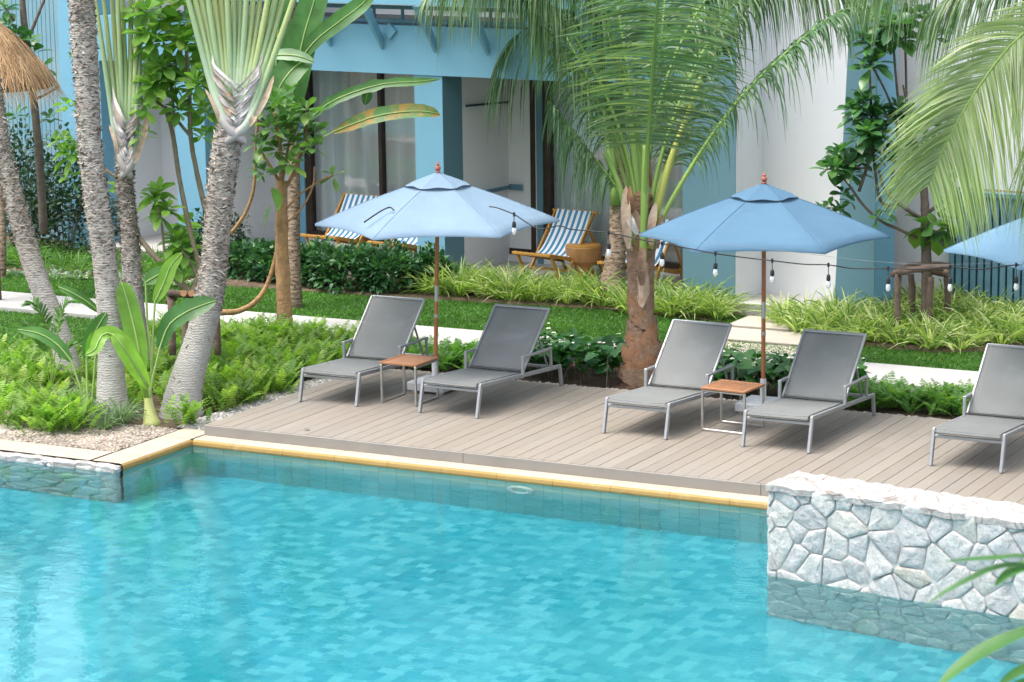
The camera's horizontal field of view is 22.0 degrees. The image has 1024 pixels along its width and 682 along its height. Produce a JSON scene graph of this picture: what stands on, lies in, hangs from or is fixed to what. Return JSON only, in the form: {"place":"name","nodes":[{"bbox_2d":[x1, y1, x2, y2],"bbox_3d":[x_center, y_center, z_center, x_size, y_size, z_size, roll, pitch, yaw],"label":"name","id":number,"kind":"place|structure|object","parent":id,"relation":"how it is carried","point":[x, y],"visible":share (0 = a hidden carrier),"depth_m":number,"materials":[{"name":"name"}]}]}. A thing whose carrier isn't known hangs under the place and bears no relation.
{"place":"outdoors","nodes":[
{"label":"outdoors","id":0,"kind":"place"},
{"bbox_2d":[0,439,110,459],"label":"pool paving","id":1,"kind":"structure","parent":0,"point":[50,450],"depth_m":26.23,"materials":[{"name":"stone"}]},
{"bbox_2d":[163,428,203,438],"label":"corner paving","id":2,"kind":"structure","parent":0,"point":[190,433],"depth_m":26.91,"materials":[{"name":"stone"}]},
{"bbox_2d":[6,248,743,322],"bbox_3d":[-2.053,-0.797,35.932,11.400,0.030,2.300,5,12,27],"label":"soil bed","id":3,"kind":"object","parent":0,"point":[261,283],"visible":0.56,"depth_m":34.79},
{"bbox_2d":[5,122,119,255],"bbox_3d":[-6.506,-2.132,38.208,2.017,2.074,1.170,5,12,27],"label":"shade shrub","id":4,"kind":"object","parent":3,"relation":"on","point":[55,203],"visible":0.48,"depth_m":38.08,"materials":[{"name":"green plant"}]},
{"bbox_2d":[57,252,92,273],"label":"grass clump","id":5,"kind":"object","parent":3,"relation":"on","point":[74,267],"visible":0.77,"depth_m":37.03,"materials":[{"name":"green plant"}]},
{"bbox_2d":[191,208,254,253],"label":"shade shrub","id":6,"kind":"object","parent":3,"relation":"on","point":[240,235],"visible":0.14,"depth_m":37.34,"materials":[{"name":"green plant"}]},
{"bbox_2d":[226,238,272,279],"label":"hedge bush","id":7,"kind":"object","parent":3,"relation":"on","point":[240,251],"visible":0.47,"depth_m":36.35,"materials":[{"name":"green plant"}]},
{"bbox_2d":[242,237,311,281],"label":"hedge bush","id":8,"kind":"object","parent":3,"relation":"on","point":[255,262],"visible":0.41,"depth_m":36.01,"materials":[{"name":"green plant"}]},
{"bbox_2d":[272,235,349,288],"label":"hedge bush","id":9,"kind":"object","parent":3,"relation":"on","point":[305,248],"visible":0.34,"depth_m":35.64,"materials":[{"name":"green plant"}]},
{"bbox_2d":[304,238,388,294],"bbox_3d":[-2.186,-0.978,35.461,1.191,0.781,1.254,-3,11,-10],"label":"hedge bush","id":10,"kind":"object","parent":3,"relation":"on","point":[339,256],"visible":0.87,"depth_m":35.24,"materials":[{"name":"green plant"}]},
{"bbox_2d":[350,239,425,294],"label":"hedge bush","id":11,"kind":"object","parent":3,"relation":"on","point":[389,261],"visible":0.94,"depth_m":35.00,"materials":[{"name":"green plant"}]},
{"bbox_2d":[384,262,466,293],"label":"grass clump","id":12,"kind":"object","parent":3,"relation":"on","point":[426,291],"visible":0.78,"depth_m":34.81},
{"bbox_2d":[395,240,459,289],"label":"hedge bush","id":13,"kind":"object","parent":3,"relation":"on","point":[428,257],"visible":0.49,"depth_m":35.12,"materials":[{"name":"green plant"}]},
{"bbox_2d":[396,263,474,295],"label":"grass clump","id":14,"kind":"object","parent":3,"relation":"on","point":[442,291],"visible":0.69,"depth_m":34.75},
{"bbox_2d":[410,257,502,297],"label":"grass clump","id":15,"kind":"object","parent":3,"relation":"on","point":[462,291],"visible":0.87,"depth_m":34.61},
{"bbox_2d":[448,264,525,297],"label":"grass clump","id":16,"kind":"object","parent":3,"relation":"on","point":[475,288],"visible":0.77,"depth_m":34.53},
{"bbox_2d":[465,263,559,300],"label":"grass clump","id":17,"kind":"object","parent":3,"relation":"on","point":[514,289],"visible":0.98,"depth_m":34.28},
{"bbox_2d":[510,267,568,301],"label":"grass clump","id":18,"kind":"object","parent":3,"relation":"on","point":[540,297],"visible":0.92,"depth_m":34.12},
{"bbox_2d":[411,0,682,304],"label":"coconut palm","id":19,"kind":"object","parent":3,"relation":"on","point":[614,260],"visible":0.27,"depth_m":34.00,"materials":[{"name":"green plant"}]},
{"bbox_2d":[529,269,595,303],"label":"grass clump","id":20,"kind":"object","parent":3,"relation":"on","point":[566,299],"visible":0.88,"depth_m":33.98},
{"bbox_2d":[545,267,626,303],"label":"grass clump","id":21,"kind":"object","parent":3,"relation":"on","point":[579,282],"visible":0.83,"depth_m":33.83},
{"bbox_2d":[555,269,626,304],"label":"grass clump","id":22,"kind":"object","parent":3,"relation":"on","point":[590,285],"visible":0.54,"depth_m":33.89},
{"bbox_2d":[570,279,625,306],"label":"grass clump","id":23,"kind":"object","parent":3,"relation":"on","point":[597,302],"visible":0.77,"depth_m":33.72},
{"bbox_2d":[583,281,668,313],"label":"grass clump","id":24,"kind":"object","parent":3,"relation":"on","point":[623,301],"visible":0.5,"depth_m":33.28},
{"bbox_2d":[654,277,711,317],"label":"grass clump","id":25,"kind":"object","parent":3,"relation":"on","point":[668,313],"visible":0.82,"depth_m":32.99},
{"bbox_2d":[654,285,731,320],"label":"grass clump","id":26,"kind":"object","parent":3,"relation":"on","point":[694,314],"visible":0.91,"depth_m":32.92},
{"bbox_2d":[654,273,734,311],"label":"grass clump","id":27,"kind":"object","parent":3,"relation":"on","point":[685,294],"visible":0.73,"depth_m":33.20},
{"bbox_2d":[667,274,752,305],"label":"grass clump","id":28,"kind":"object","parent":3,"relation":"on","point":[713,291],"visible":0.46,"depth_m":33.21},
{"bbox_2d":[677,289,754,319],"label":"grass clump","id":29,"kind":"object","parent":3,"relation":"on","point":[720,314],"visible":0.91,"depth_m":32.76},
{"bbox_2d":[678,286,756,317],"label":"grass clump","id":30,"kind":"object","parent":3,"relation":"on","point":[722,297],"visible":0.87,"depth_m":32.90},
{"bbox_2d":[0,291,977,390],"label":"garden path","id":31,"kind":"structure","parent":0,"point":[14,301],"depth_m":31.98,"materials":[{"name":"concrete"}]},
{"bbox_2d":[0,23,72,299],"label":"thatched parasol","id":32,"kind":"object","parent":31,"relation":"on","point":[23,68],"visible":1,"depth_m":33.71,"materials":[{"name":"brown plant"}]},
{"bbox_2d":[0,263,1023,370],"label":"lawn","id":33,"kind":"structure","parent":0,"point":[361,312],"depth_m":33.11,"materials":[{"name":"plant"}]},
{"bbox_2d":[0,180,6,277],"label":"traveller palm","id":34,"kind":"object","parent":33,"relation":"on","point":[3,251],"visible":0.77,"depth_m":36.73,"materials":[{"name":"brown plant"}]},
{"bbox_2d":[0,0,62,234],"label":"shade tree","id":35,"kind":"object","parent":33,"relation":"on","point":[24,32],"visible":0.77,"depth_m":35.46,"materials":[{"name":"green plant"}]},
{"bbox_2d":[0,0,66,240],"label":"slatted screen","id":36,"kind":"object","parent":33,"relation":"on","point":[46,26],"visible":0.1,"depth_m":40.12,"materials":[{"name":"wood"}]},
{"bbox_2d":[95,0,149,385],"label":"traveller palm","id":37,"kind":"object","parent":33,"relation":"on","point":[122,89],"visible":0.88,"depth_m":29.44,"materials":[{"name":"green plant"}]},
{"bbox_2d":[46,0,217,343],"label":"frangipani tree","id":38,"kind":"object","parent":33,"relation":"on","point":[161,75],"visible":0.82,"depth_m":29.46,"materials":[{"name":"green plant"}]},
{"bbox_2d":[165,289,220,354],"bbox_3d":[-3.531,-0.223,29.278,0.618,0.740,0.374,-1,11,0],"label":"tree stake frame","id":39,"kind":"object","parent":38,"relation":"attached to","point":[172,297],"visible":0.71,"depth_m":29.17,"materials":[{"name":"brown wood"}]},
{"bbox_2d":[220,82,344,322],"bbox_3d":[-2.895,-1.535,32.115,1.546,3.219,1.002,-9,14,-39],"label":"frangipani tree","id":40,"kind":"object","parent":33,"relation":"on","point":[280,266],"visible":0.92,"depth_m":32.03,"materials":[{"name":"green plant"}]},
{"bbox_2d":[262,187,281,228],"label":"creeper","id":41,"kind":"object","parent":40,"relation":"attached to","point":[276,195],"visible":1,"depth_m":31.83,"materials":[{"name":"green plant"}]},
{"bbox_2d":[265,0,439,308],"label":"banana plant","id":42,"kind":"object","parent":33,"relation":"on","point":[309,31],"visible":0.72,"depth_m":33.39,"materials":[{"name":"green plant"}]},
{"bbox_2d":[0,446,1023,681],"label":"pool water","id":43,"kind":"structure","parent":0,"point":[196,564],"depth_m":21.39,"materials":[{"name":"liquid"}]},
{"bbox_2d":[0,188,1023,464],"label":"ground","id":44,"kind":"structure","parent":0,"point":[596,380],"depth_m":28.95,"materials":[{"name":"soil"}]},
{"bbox_2d":[5,113,72,251],"bbox_3d":[-7.478,-2.340,39.135,2.137,2.088,1.270,5,12,27],"label":"shade shrub","id":45,"kind":"object","parent":44,"relation":"on","point":[20,145],"visible":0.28,"depth_m":38.88,"materials":[{"name":"green plant"}]},
{"bbox_2d":[0,69,83,391],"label":"traveller palm","id":46,"kind":"object","parent":44,"relation":"on","point":[26,243],"visible":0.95,"depth_m":29.20,"materials":[{"name":"grey plant"}]},
{"bbox_2d":[16,296,82,385],"bbox_3d":[-4.984,0.064,28.748,0.764,1.095,0.493,0,11,1],"label":"palm seedling","id":47,"kind":"object","parent":44,"relation":"on","point":[57,321],"visible":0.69,"depth_m":28.72,"materials":[{"name":"green plant"}]},
{"bbox_2d":[18,286,107,405],"bbox_3d":[-4.601,0.114,27.715,1.082,1.370,0.556,5,12,27],"label":"young banana plant","id":48,"kind":"object","parent":44,"relation":"on","point":[54,342],"visible":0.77,"depth_m":27.70,"materials":[{"name":"green plant"}]},
{"bbox_2d":[0,411,177,452],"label":"pebbles","id":49,"kind":"object","parent":44,"relation":"on","point":[113,439],"visible":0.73,"depth_m":26.83,"materials":[{"name":"gravel"}]},
{"bbox_2d":[80,405,130,430],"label":"grass tuft","id":50,"kind":"object","parent":49,"relation":"on","point":[109,420],"visible":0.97,"depth_m":27.14,"materials":[{"name":"green plant"}]},
{"bbox_2d":[84,397,162,424],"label":"grass tuft","id":51,"kind":"object","parent":49,"relation":"on","point":[127,414],"visible":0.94,"depth_m":27.31,"materials":[{"name":"green plant"}]},
{"bbox_2d":[67,0,130,421],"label":"traveller palm","id":52,"kind":"object","parent":44,"relation":"on","point":[111,380],"visible":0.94,"depth_m":27.54,"materials":[{"name":"grey plant"}]},
{"bbox_2d":[85,252,215,426],"bbox_3d":[-3.664,0.053,27.294,1.092,1.779,1.257,5,12,27],"label":"young banana plant","id":53,"kind":"object","parent":44,"relation":"on","point":[129,343],"visible":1,"depth_m":27.31,"materials":[{"name":"green plant"}]},
{"bbox_2d":[0,313,420,433],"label":"ferns","id":54,"kind":"object","parent":44,"relation":"on","point":[254,345],"visible":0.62,"depth_m":28.98,"materials":[{"name":"green plant"}]},
{"bbox_2d":[159,0,295,419],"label":"traveller palm","id":55,"kind":"object","parent":44,"relation":"on","point":[238,56],"visible":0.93,"depth_m":27.75,"materials":[{"name":"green plant"}]},
{"bbox_2d":[57,0,1023,316],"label":"hotel building","id":56,"kind":"structure","parent":44,"relation":"on","point":[379,38],"depth_m":35.21,"materials":[{"name":"blue paint"}]},
{"bbox_2d":[300,193,388,249],"bbox_3d":[-2.368,-1.597,37.486,0.720,0.882,1.290,6,13,33],"label":"deck chair","id":57,"kind":"object","parent":56,"relation":"on","point":[347,201],"visible":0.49,"depth_m":37.62,"materials":[{"name":"fabric"}]},
{"bbox_2d":[313,70,415,230],"bbox_3d":[-1.359,-2.808,37.965,3.841,2.815,0.128,6,13,33],"label":"curtain","id":58,"kind":"object","parent":56,"relation":"hanging from","point":[353,155],"visible":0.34,"depth_m":38.55,"materials":[{"name":"fabric"}]},
{"bbox_2d":[367,238,416,252],"bbox_3d":[-1.403,-1.472,36.757,0.720,0.882,1.290,6,12,31],"label":"deck chair","id":59,"kind":"object","parent":56,"relation":"on","point":[411,244],"visible":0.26,"depth_m":36.64,"materials":[{"name":"fabric"}]},
{"bbox_2d":[303,70,535,254],"bbox_3d":[-1.344,-2.801,37.822,4.059,2.895,0.102,6,13,33],"label":"window","id":60,"kind":"structure","parent":56,"relation":"in","point":[311,218],"depth_m":38.18,"materials":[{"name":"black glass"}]},
{"bbox_2d":[512,208,602,278],"bbox_3d":[0.621,-1.285,35.625,0.720,0.882,1.290,7,13,35],"label":"deck chair","id":61,"kind":"object","parent":56,"relation":"on","point":[552,247],"visible":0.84,"depth_m":35.72,"materials":[{"name":"fabric"}]},
{"bbox_2d":[565,242,601,278],"bbox_3d":[0.966,-1.074,35.547,0.500,0.468,0.500,5,12,27],"label":"wooden stool","id":62,"kind":"object","parent":56,"relation":"on","point":[584,256],"visible":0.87,"depth_m":35.36,"materials":[{"name":"brown wood"}]},
{"bbox_2d":[543,81,680,268],"bbox_3d":[2.146,-2.411,35.538,4.041,2.907,0.102,6,13,33],"label":"window","id":63,"kind":"structure","parent":56,"relation":"in","point":[548,158],"depth_m":36.58,"materials":[{"name":"black glass"}]},
{"bbox_2d":[553,81,682,261],"bbox_3d":[2.140,-2.417,35.675,3.802,2.827,0.127,6,13,33],"label":"curtain","id":64,"kind":"object","parent":56,"relation":"hanging from","point":[561,199],"visible":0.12,"depth_m":36.43,"materials":[{"name":"fabric"}]},
{"bbox_2d":[597,218,682,282],"bbox_3d":[1.700,-1.130,34.726,0.720,0.882,1.290,6,12,30],"label":"deck chair","id":65,"kind":"object","parent":56,"relation":"on","point":[664,249],"visible":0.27,"depth_m":34.72,"materials":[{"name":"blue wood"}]},
{"bbox_2d":[177,368,949,429],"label":"gravel","id":66,"kind":"structure","parent":44,"relation":"on","point":[200,423],"depth_m":28.21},
{"bbox_2d":[527,322,625,387],"bbox_3d":[0.743,0.155,29.596,1.521,0.498,1.256,5,12,27],"label":"heart leaf plant","id":67,"kind":"object","parent":44,"relation":"on","point":[598,354],"visible":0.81,"depth_m":29.30,"materials":[{"name":"plant"}]},
{"bbox_2d":[204,369,1023,504],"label":"wooden deck","id":68,"kind":"structure","parent":44,"relation":"on","point":[539,427],"depth_m":26.01,"materials":[{"name":"wood"}]},
{"bbox_2d":[298,295,433,406],"bbox_3d":[-1.540,0.070,28.488,0.722,0.895,1.899,4,12,25],"label":"sun lounger","id":69,"kind":"object","parent":68,"relation":"on","point":[386,328],"visible":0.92,"depth_m":28.71,"materials":[{"name":"brushed grey metal"},{"name":"grey mesh fabric"}]},
{"bbox_2d":[379,354,438,405],"bbox_3d":[-1.080,0.410,27.845,0.450,0.444,0.490,5,12,27],"label":"side table","id":70,"kind":"object","parent":68,"relation":"on","point":[410,360],"visible":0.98,"depth_m":27.76,"materials":[{"name":"brown wood"}]},
{"bbox_2d":[315,162,559,394],"bbox_3d":[-0.786,-0.683,28.145,2.277,2.475,2.602,5,12,27],"label":"garden umbrella","id":71,"kind":"object","parent":68,"relation":"on","point":[437,204],"visible":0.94,"depth_m":27.52,"materials":[{"name":"blue fabric"}]},
{"bbox_2d":[418,304,562,418],"bbox_3d":[-0.214,0.177,27.831,0.722,0.895,1.899,5,12,28],"label":"sun lounger","id":72,"kind":"object","parent":68,"relation":"on","point":[508,339],"visible":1,"depth_m":28.05,"materials":[{"name":"fabric"}]},
{"bbox_2d":[602,319,742,439],"bbox_3d":[1.647,0.351,26.776,0.722,0.895,1.899,5,12,28],"label":"sun lounger","id":73,"kind":"object","parent":68,"relation":"on","point":[690,355],"visible":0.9,"depth_m":26.98,"materials":[{"name":"fabric"}]},
{"bbox_2d":[701,379,764,434],"bbox_3d":[2.201,0.659,26.297,0.490,0.444,0.450,6,12,31],"label":"side table","id":74,"kind":"object","parent":68,"relation":"on","point":[731,387],"visible":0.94,"depth_m":26.24,"materials":[{"name":"brown wood"}]},
{"bbox_2d":[639,172,889,413],"bbox_3d":[2.566,-0.492,26.899,2.390,2.475,2.504,5,12,27],"label":"garden umbrella","id":75,"kind":"object","parent":68,"relation":"on","point":[764,215],"visible":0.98,"depth_m":26.30,"materials":[{"name":"blue fabric"}]},
{"bbox_2d":[741,329,875,452],"bbox_3d":[2.955,0.457,26.123,0.722,0.895,1.899,5,12,27],"label":"sun lounger","id":76,"kind":"object","parent":68,"relation":"on","point":[823,369],"visible":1,"depth_m":26.34,"materials":[{"name":"grey mesh fabric"},{"name":"brushed grey metal"}]},
{"bbox_2d":[929,343,1023,472],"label":"sun lounger","id":77,"kind":"object","parent":68,"relation":"on","point":[997,392],"visible":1,"depth_m":25.43,"materials":[{"name":"brushed grey metal"},{"name":"grey mesh fabric"}]},
{"bbox_2d":[944,217,1023,269],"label":"garden umbrella","id":78,"kind":"object","parent":68,"relation":"on","point":[1000,251],"visible":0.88,"depth_m":25.27,"materials":[{"name":"blue fabric"}]},
{"bbox_2d":[434,0,924,388],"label":"coconut palm","id":79,"kind":"object","parent":44,"relation":"on","point":[641,205],"visible":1,"depth_m":28.88,"materials":[{"name":"green plant"}]},
{"bbox_2d":[489,206,1023,269],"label":"festoon cable","id":80,"kind":"object","parent":79,"relation":"attached to","point":[769,249],"visible":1,"depth_m":25.02,"materials":[{"name":"black rubber"}]},
{"bbox_2d":[405,332,994,417],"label":"ferns","id":81,"kind":"object","parent":44,"relation":"on","point":[900,394],"visible":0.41,"depth_m":27.65,"materials":[{"name":"green plant"}]},
{"bbox_2d":[692,344,871,400],"bbox_3d":[2.886,0.362,28.433,1.954,0.468,1.184,5,12,27],"label":"heart leaf plant","id":82,"kind":"object","parent":44,"relation":"on","point":[747,366],"visible":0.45,"depth_m":28.27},
{"bbox_2d":[847,0,1023,268],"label":"coconut palm","id":83,"kind":"object","parent":44,"relation":"on","point":[934,169],"visible":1,"depth_m":22.98,"materials":[{"name":"green plant"}]},
{"bbox_2d":[725,316,814,355],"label":"stepping path","id":84,"kind":"structure","parent":0,"point":[742,330],"depth_m":31.56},
{"bbox_2d":[864,331,1023,353],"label":"soil bed","id":85,"kind":"object","parent":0,"point":[915,347],"visible":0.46,"depth_m":30.78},
{"bbox_2d":[746,293,804,324],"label":"grass clump","id":86,"kind":"object","parent":85,"relation":"on","point":[778,314],"visible":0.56,"depth_m":32.21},
{"bbox_2d":[756,307,834,332],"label":"grass clump","id":87,"kind":"object","parent":85,"relation":"on","point":[789,324],"visible":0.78,"depth_m":31.72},
{"bbox_2d":[792,307,853,331],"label":"grass clump","id":88,"kind":"object","parent":85,"relation":"on","point":[817,321],"visible":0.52,"depth_m":31.56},
{"bbox_2d":[776,285,873,311],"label":"grass clump","id":89,"kind":"object","parent":85,"relation":"on","point":[834,298],"visible":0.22,"depth_m":32.41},
{"bbox_2d":[785,298,879,329],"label":"grass clump","id":90,"kind":"object","parent":85,"relation":"on","point":[824,313],"visible":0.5,"depth_m":31.78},
{"bbox_2d":[791,288,891,322],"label":"grass clump","id":91,"kind":"object","parent":85,"relation":"on","point":[849,310],"visible":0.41,"depth_m":31.91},
{"bbox_2d":[813,300,874,332],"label":"grass clump","id":92,"kind":"object","parent":85,"relation":"on","point":[837,310],"visible":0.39,"depth_m":31.56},
{"bbox_2d":[829,305,891,341],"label":"grass clump","id":93,"kind":"object","parent":85,"relation":"on","point":[872,323],"visible":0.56,"depth_m":31.11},
{"bbox_2d":[835,298,921,341],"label":"grass clump","id":94,"kind":"object","parent":85,"relation":"on","point":[878,331],"visible":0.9,"depth_m":31.11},
{"bbox_2d":[809,0,965,323],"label":"staked tree","id":95,"kind":"object","parent":85,"relation":"on","point":[840,161],"visible":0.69,"depth_m":31.31,"materials":[{"name":"green plant"}]},
{"bbox_2d":[850,292,928,331],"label":"grass clump","id":96,"kind":"object","parent":85,"relation":"on","point":[902,314],"visible":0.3,"depth_m":31.64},
{"bbox_2d":[863,313,936,346],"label":"grass clump","id":97,"kind":"object","parent":85,"relation":"on","point":[892,337],"visible":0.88,"depth_m":30.89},
{"bbox_2d":[890,261,951,339],"bbox_3d":[4.870,-0.443,31.442,0.690,1.029,0.998,2,11,12],"label":"tree stake frame","id":98,"kind":"object","parent":85,"relation":"on","point":[898,273],"visible":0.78,"depth_m":31.25,"materials":[{"name":"brown wood"}]},
{"bbox_2d":[878,309,986,350],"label":"grass clump","id":99,"kind":"object","parent":85,"relation":"on","point":[926,339],"visible":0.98,"depth_m":30.64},
{"bbox_2d":[907,315,1004,354],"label":"grass clump","id":100,"kind":"object","parent":85,"relation":"on","point":[961,343],"visible":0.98,"depth_m":30.64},
{"bbox_2d":[920,301,1021,340],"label":"grass clump","id":101,"kind":"object","parent":85,"relation":"on","point":[960,316],"visible":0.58,"depth_m":31.14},
{"bbox_2d":[946,317,1005,345],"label":"grass clump","id":102,"kind":"object","parent":85,"relation":"on","point":[984,341],"visible":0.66,"depth_m":30.82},
{"bbox_2d":[941,293,1019,327],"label":"grass clump","id":103,"kind":"object","parent":85,"relation":"on","point":[968,305],"visible":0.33,"depth_m":31.71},
{"bbox_2d":[949,190,1023,307],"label":"slatted screen","id":104,"kind":"object","parent":85,"relation":"on","point":[995,282],"visible":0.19,"depth_m":32.69,"materials":[{"name":"teal paint"}]},
{"bbox_2d":[963,307,1023,344],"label":"grass clump","id":105,"kind":"object","parent":85,"relation":"on","point":[1003,339],"visible":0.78,"depth_m":30.89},
{"bbox_2d":[983,306,1023,342],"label":"grass clump","id":106,"kind":"object","parent":85,"relation":"on","point":[1012,330],"visible":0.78,"depth_m":30.96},
{"bbox_2d":[925,554,1023,681],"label":"palm leaf","id":107,"kind":"object","parent":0,"point":[975,654],"visible":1,"depth_m":8.51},
{"label":"pool floor","id":108,"kind":"structure","parent":0,"visible":0},
{"bbox_2d":[0,451,121,472],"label":"stone edging","id":109,"kind":"object","parent":108,"relation":"on","point":[62,462],"visible":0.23,"depth_m":25.85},
{"bbox_2d":[765,470,1023,619],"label":"stone wall","id":110,"kind":"structure","parent":108,"relation":"on","point":[891,540],"depth_m":20.98,"materials":[{"name":"stone"}]},
{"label":"pool wall","id":111,"kind":"structure","parent":108,"relation":"on","visible":0},
{"bbox_2d":[94,435,767,509],"bbox_3d":[7.056,1.979,20.942,24.338,0.089,1.614,5,12,27],"label":"pool coping","id":112,"kind":"object","parent":111,"relation":"on","point":[143,453],"visible":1,"depth_m":25.46,"materials":[{"name":"stone"}]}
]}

